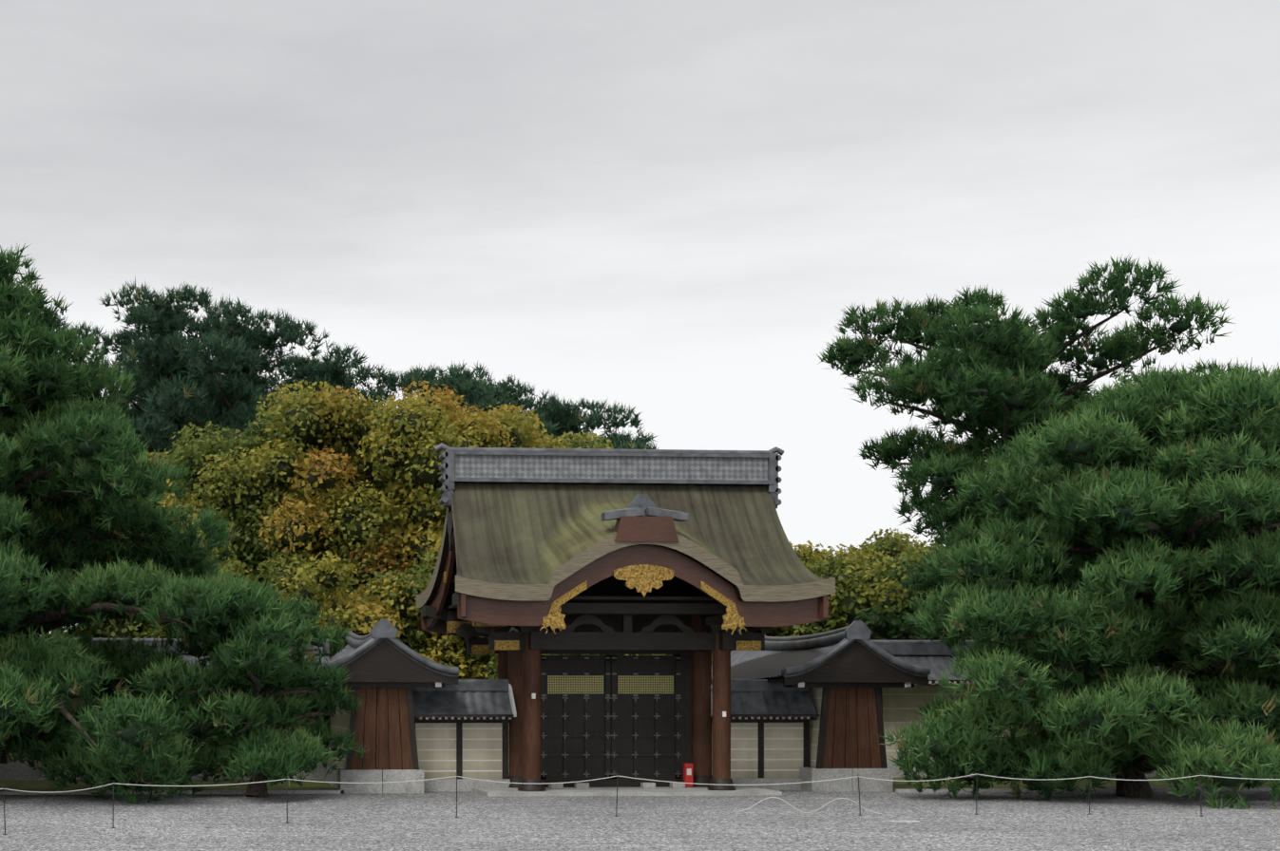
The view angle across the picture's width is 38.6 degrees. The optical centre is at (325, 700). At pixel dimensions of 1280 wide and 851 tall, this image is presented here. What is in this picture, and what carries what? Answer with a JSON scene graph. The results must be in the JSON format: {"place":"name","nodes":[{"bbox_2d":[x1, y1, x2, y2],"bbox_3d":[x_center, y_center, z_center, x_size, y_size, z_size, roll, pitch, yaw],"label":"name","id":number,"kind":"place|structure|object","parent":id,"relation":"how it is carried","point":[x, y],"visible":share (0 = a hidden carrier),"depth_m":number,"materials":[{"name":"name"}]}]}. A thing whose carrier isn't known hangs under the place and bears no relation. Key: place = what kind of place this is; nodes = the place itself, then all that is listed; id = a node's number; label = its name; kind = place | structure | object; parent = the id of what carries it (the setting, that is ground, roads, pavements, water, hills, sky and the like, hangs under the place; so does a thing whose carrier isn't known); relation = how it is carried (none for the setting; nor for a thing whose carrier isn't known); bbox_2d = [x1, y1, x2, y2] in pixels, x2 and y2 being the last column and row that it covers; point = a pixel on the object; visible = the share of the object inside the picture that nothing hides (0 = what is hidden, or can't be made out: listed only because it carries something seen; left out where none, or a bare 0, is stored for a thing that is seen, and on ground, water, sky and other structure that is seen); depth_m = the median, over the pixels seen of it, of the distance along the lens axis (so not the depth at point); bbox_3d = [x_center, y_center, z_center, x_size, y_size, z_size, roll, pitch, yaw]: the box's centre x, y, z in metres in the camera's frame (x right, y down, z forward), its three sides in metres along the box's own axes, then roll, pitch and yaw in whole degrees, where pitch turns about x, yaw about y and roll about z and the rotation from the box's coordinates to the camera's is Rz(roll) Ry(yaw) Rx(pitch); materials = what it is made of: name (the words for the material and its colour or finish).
{"place":"outdoors","nodes":[
{"label":"outdoors","id":0,"kind":"place"},
{"bbox_2d":[38,567,151,638],"bbox_3d":[-10.245,-2.876,67.479,8.306,7.793,8.300,0,0,-4],"label":"tree","id":1,"kind":"object","parent":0,"point":[119,632],"visible":0.02,"depth_m":64.87,"materials":[{"name":"green plant"}]},
{"bbox_2d":[140,520,241,637],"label":"tree","id":2,"kind":"object","parent":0,"point":[209,559],"depth_m":69.58,"materials":[{"name":"green plant"}]},
{"bbox_2d":[118,444,273,567],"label":"broadleaf","id":3,"kind":"object","parent":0,"point":[163,454],"visible":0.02,"depth_m":74.21,"materials":[{"name":"green plant"}]},
{"bbox_2d":[154,324,295,438],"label":"pine","id":4,"kind":"object","parent":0,"point":[219,360],"visible":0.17,"depth_m":87.53,"materials":[{"name":"green plant"}]},
{"bbox_2d":[143,408,398,592],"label":"broadleaf","id":5,"kind":"object","parent":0,"point":[198,449],"depth_m":70.57,"materials":[{"name":"green plant"}]},
{"bbox_2d":[171,430,375,586],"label":"tree","id":6,"kind":"object","parent":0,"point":[234,496],"depth_m":70.44,"materials":[{"name":"plant"}]},
{"bbox_2d":[220,396,491,589],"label":"tree","id":7,"kind":"object","parent":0,"point":[423,480],"visible":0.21,"depth_m":67.08,"materials":[{"name":"plant"}]},
{"bbox_2d":[379,419,552,525],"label":"tree","id":8,"kind":"object","parent":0,"point":[517,439],"visible":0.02,"depth_m":70.42,"materials":[{"name":"plant"}]},
{"bbox_2d":[0,777,1279,850],"bbox_3d":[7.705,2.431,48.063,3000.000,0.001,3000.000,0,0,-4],"label":"ground","id":9,"kind":"structure","parent":0,"point":[428,821],"depth_m":35.28,"materials":[{"name":"grey gravel"}]},
{"bbox_2d":[32,312,113,636],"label":"pine","id":10,"kind":"object","parent":9,"relation":"on","point":[84,328],"depth_m":94.47,"materials":[{"name":"green plant"}]},
{"bbox_2d":[25,530,158,638],"bbox_3d":[-10.585,-2.400,66.494,9.570,9.823,7.164,0,0,19],"label":"tree","id":11,"kind":"object","parent":9,"relation":"on","point":[95,626],"depth_m":64.62,"materials":[{"name":"green plant"}]},
{"bbox_2d":[0,242,280,804],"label":"pine","id":12,"kind":"object","parent":9,"relation":"on","point":[59,663],"depth_m":44.70,"materials":[{"name":"green plant"}]},
{"bbox_2d":[124,359,221,435],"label":"pine","id":13,"kind":"object","parent":9,"relation":"on","point":[131,405],"depth_m":101.77,"materials":[{"name":"green plant"}]},
{"bbox_2d":[71,277,278,459],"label":"pine","id":14,"kind":"object","parent":9,"relation":"on","point":[162,313],"depth_m":88.36,"materials":[{"name":"green plant"}]},
{"bbox_2d":[107,506,257,638],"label":"tree","id":15,"kind":"object","parent":9,"relation":"on","point":[238,556],"visible":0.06,"depth_m":68.70,"materials":[{"name":"green plant"}]},
{"bbox_2d":[128,478,275,570],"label":"tree","id":16,"kind":"object","parent":9,"relation":"on","point":[223,506],"depth_m":73.37,"materials":[{"name":"green plant"}]},
{"bbox_2d":[126,295,356,526],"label":"pine","id":17,"kind":"object","parent":9,"relation":"on","point":[222,343],"depth_m":86.84,"materials":[{"name":"green plant"}]},
{"bbox_2d":[134,542,354,638],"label":"understory","id":18,"kind":"object","parent":9,"relation":"on","point":[227,565],"visible":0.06,"depth_m":65.32,"materials":[{"name":"green plant"}]},
{"bbox_2d":[152,560,338,638],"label":"tree","id":19,"kind":"object","parent":9,"relation":"on","point":[278,564],"depth_m":65.64,"materials":[{"name":"green plant"}]},
{"bbox_2d":[124,571,369,798],"bbox_3d":[-1.897,-0.333,44.568,5.977,5.656,6.390,0,0,-4],"label":"pine","id":20,"kind":"object","parent":9,"relation":"on","point":[290,750],"depth_m":43.91,"materials":[{"name":"green plant"}]},
{"bbox_2d":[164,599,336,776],"bbox_3d":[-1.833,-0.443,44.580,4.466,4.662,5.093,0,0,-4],"label":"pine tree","id":21,"kind":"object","parent":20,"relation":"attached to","point":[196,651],"visible":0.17,"depth_m":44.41,"materials":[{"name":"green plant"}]},
{"bbox_2d":[218,342,400,465],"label":"pine","id":22,"kind":"object","parent":9,"relation":"on","point":[313,371],"depth_m":93.42,"materials":[{"name":"green plant"}]},
{"bbox_2d":[248,551,439,688],"bbox_3d":[0.509,-1.423,62.504,8.736,7.882,7.133,0,0,-4],"label":"understory","id":23,"kind":"object","parent":9,"relation":"on","point":[308,582],"depth_m":60.86,"materials":[{"name":"green plant"}]},
{"bbox_2d":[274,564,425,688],"bbox_3d":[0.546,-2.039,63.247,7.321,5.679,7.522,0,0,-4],"label":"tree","id":24,"kind":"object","parent":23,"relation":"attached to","point":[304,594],"visible":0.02,"depth_m":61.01,"materials":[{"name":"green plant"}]},
{"bbox_2d":[191,379,511,600],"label":"broadleaf","id":25,"kind":"object","parent":9,"relation":"on","point":[447,431],"depth_m":67.45,"materials":[{"name":"plant"}]},
{"bbox_2d":[303,569,497,679],"bbox_3d":[3.545,-1.153,62.554,8.083,7.323,6.029,0,0,34],"label":"understory","id":26,"kind":"object","parent":9,"relation":"on","point":[375,585],"depth_m":60.98,"materials":[{"name":"green plant"}]},
{"bbox_2d":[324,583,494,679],"bbox_3d":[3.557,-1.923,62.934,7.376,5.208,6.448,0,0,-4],"label":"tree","id":27,"kind":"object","parent":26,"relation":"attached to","point":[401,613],"visible":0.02,"depth_m":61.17,"materials":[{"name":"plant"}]},
{"bbox_2d":[372,361,522,468],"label":"tree","id":28,"kind":"object","parent":9,"relation":"on","point":[417,375],"depth_m":97.68,"materials":[{"name":"green plant"}]},
{"bbox_2d":[404,531,495,679],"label":"tree","id":29,"kind":"object","parent":9,"relation":"on","point":[426,563],"visible":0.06,"depth_m":65.26,"materials":[{"name":"green plant"}]},
{"bbox_2d":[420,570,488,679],"bbox_3d":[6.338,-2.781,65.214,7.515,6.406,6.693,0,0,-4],"label":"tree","id":30,"kind":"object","parent":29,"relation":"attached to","point":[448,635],"depth_m":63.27,"materials":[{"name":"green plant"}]},
{"bbox_2d":[354,401,569,531],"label":"broadleaf","id":31,"kind":"object","parent":9,"relation":"on","point":[528,439],"visible":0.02,"depth_m":70.86,"materials":[{"name":"plant"}]},
{"bbox_2d":[438,365,567,446],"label":"pine","id":32,"kind":"object","parent":9,"relation":"on","point":[484,391],"depth_m":98.27,"materials":[{"name":"green plant"}]},
{"bbox_2d":[534,429,613,449],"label":"broadleaf","id":33,"kind":"object","parent":9,"relation":"on","point":[575,439],"depth_m":75.40,"materials":[{"name":"green plant"}]},
{"bbox_2d":[519,397,659,449],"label":"pine","id":34,"kind":"object","parent":9,"relation":"on","point":[570,416],"depth_m":101.85,"materials":[{"name":"green plant"}]},
{"bbox_2d":[0,619,1211,794],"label":"walls","id":35,"kind":"structure","parent":9,"relation":"on","point":[860,687],"depth_m":47.52,"materials":[{"name":"paint"}]},
{"bbox_2d":[123,643,1279,718],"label":"roof tiles","id":36,"kind":"object","parent":35,"relation":"on","point":[461,702],"depth_m":47.90,"materials":[{"name":"grey tile"}]},
{"bbox_2d":[585,431,652,447],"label":"tree","id":37,"kind":"object","parent":9,"relation":"on","point":[607,437],"depth_m":107.93,"materials":[{"name":"green plant"}]},
{"bbox_2d":[420,510,828,797],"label":"gate","id":38,"kind":"structure","parent":9,"relation":"on","point":[578,718],"depth_m":47.59,"materials":[{"name":"brown wood"}]},
{"bbox_2d":[416,482,835,611],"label":"roof","id":39,"kind":"structure","parent":38,"relation":"on","point":[526,542],"depth_m":46.57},
{"bbox_2d":[433,443,783,521],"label":"gate ridge tiles","id":40,"kind":"object","parent":39,"relation":"on","point":[601,467],"visible":0.79,"depth_m":47.80,"materials":[{"name":"grey tile"}]},
{"bbox_2d":[0,777,1270,792],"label":"moss strips","id":41,"kind":"object","parent":9,"relation":"on","point":[34,786],"visible":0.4,"depth_m":50.51,"materials":[{"name":"green plant"}]},
{"bbox_2d":[453,636,666,679],"bbox_3d":[7.929,-1.015,60.201,6.999,6.982,6.829,0,0,-4],"label":"understory","id":42,"kind":"object","parent":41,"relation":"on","point":[494,665],"depth_m":59.38,"materials":[{"name":"green plant"}]},
{"bbox_2d":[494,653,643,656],"bbox_3d":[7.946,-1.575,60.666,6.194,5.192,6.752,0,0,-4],"label":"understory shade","id":43,"kind":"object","parent":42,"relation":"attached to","point":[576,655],"depth_m":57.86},
{"bbox_2d":[764,540,928,640],"bbox_3d":[17.592,-2.719,65.134,8.798,6.535,5.602,0,0,1],"label":"tree","id":44,"kind":"object","parent":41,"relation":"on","point":[804,548],"visible":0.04,"depth_m":63.49,"materials":[{"name":"green plant"}]},
{"bbox_2d":[796,551,849,627],"bbox_3d":[17.640,-2.644,66.796,7.264,5.873,7.530,0,0,-4],"label":"foliage","id":45,"kind":"object","parent":44,"relation":"attached to","point":[827,576],"depth_m":63.34,"materials":[{"name":"green plant"}]},
{"bbox_2d":[793,528,927,573],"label":"broadleaf","id":46,"kind":"object","parent":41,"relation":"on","point":[870,549],"visible":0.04,"depth_m":86.24,"materials":[{"name":"green plant"}]},
{"bbox_2d":[843,538,949,627],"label":"broadleaf","id":47,"kind":"object","parent":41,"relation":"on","point":[913,554],"depth_m":74.70,"materials":[{"name":"green plant"}]},
{"bbox_2d":[857,537,902,567],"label":"foliage","id":48,"kind":"object","parent":47,"relation":"attached to","point":[892,551],"visible":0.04,"depth_m":86.23,"materials":[{"name":"green plant"}]},
{"bbox_2d":[0,787,1277,795],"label":"kerb stones","id":49,"kind":"object","parent":9,"relation":"on","point":[338,792],"visible":0.62,"depth_m":46.40,"materials":[{"name":"grey stone"}]},
{"bbox_2d":[0,771,1279,835],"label":"rope barrier","id":50,"kind":"object","parent":9,"relation":"on","point":[977,774],"visible":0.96,"depth_m":37.20,"materials":[{"name":"fabric"}]},
{"bbox_2d":[668,620,836,655],"bbox_3d":[14.495,-1.968,63.649,8.463,6.042,4.594,0,0,2],"label":"foliage","id":51,"kind":"object","parent":9,"relation":"on","point":[789,630],"depth_m":63.04,"materials":[{"name":"green plant"}]},
{"bbox_2d":[772,543,993,640],"bbox_3d":[20.159,-1.665,63.975,8.273,8.374,7.149,0,0,-4],"label":"understory","id":52,"kind":"object","parent":9,"relation":"on","point":[892,578],"depth_m":62.27,"materials":[{"name":"green plant"}]},
{"bbox_2d":[796,555,970,640],"bbox_3d":[20.191,-2.291,64.541,6.940,6.306,7.058,0,0,-4],"label":"foliage","id":53,"kind":"object","parent":52,"relation":"attached to","point":[851,617],"visible":0.02,"depth_m":62.12,"materials":[{"name":"green plant"}]},
{"bbox_2d":[913,514,1046,634],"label":"foliage","id":54,"kind":"object","parent":9,"relation":"on","point":[935,544],"depth_m":68.68,"materials":[{"name":"green plant"}]},
{"bbox_2d":[817,254,1260,784],"bbox_3d":[20.591,-4.866,52.396,12.424,14.994,11.172,0,0,-4],"label":"pine","id":55,"kind":"object","parent":9,"relation":"on","point":[1015,335],"depth_m":50.12,"materials":[{"name":"green plant"}]},
{"bbox_2d":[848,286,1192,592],"bbox_3d":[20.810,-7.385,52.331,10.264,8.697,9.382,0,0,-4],"label":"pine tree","id":56,"kind":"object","parent":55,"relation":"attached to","point":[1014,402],"visible":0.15,"depth_m":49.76,"materials":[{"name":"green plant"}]},
{"bbox_2d":[878,357,1279,809],"bbox_3d":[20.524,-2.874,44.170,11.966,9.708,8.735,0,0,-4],"label":"pine tree","id":57,"kind":"object","parent":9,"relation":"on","point":[1081,448],"visible":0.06,"depth_m":42.38,"materials":[{"name":"green plant"}]},
{"bbox_2d":[1159,368,1279,787],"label":"pine","id":58,"kind":"object","parent":9,"relation":"on","point":[1274,587],"depth_m":46.92,"materials":[{"name":"green plant"}]},
{"bbox_2d":[0,0,1279,633],"label":"sky","id":59,"kind":"structure","parent":0,"point":[668,210],"materials":[{"name":"white"}]}
]}

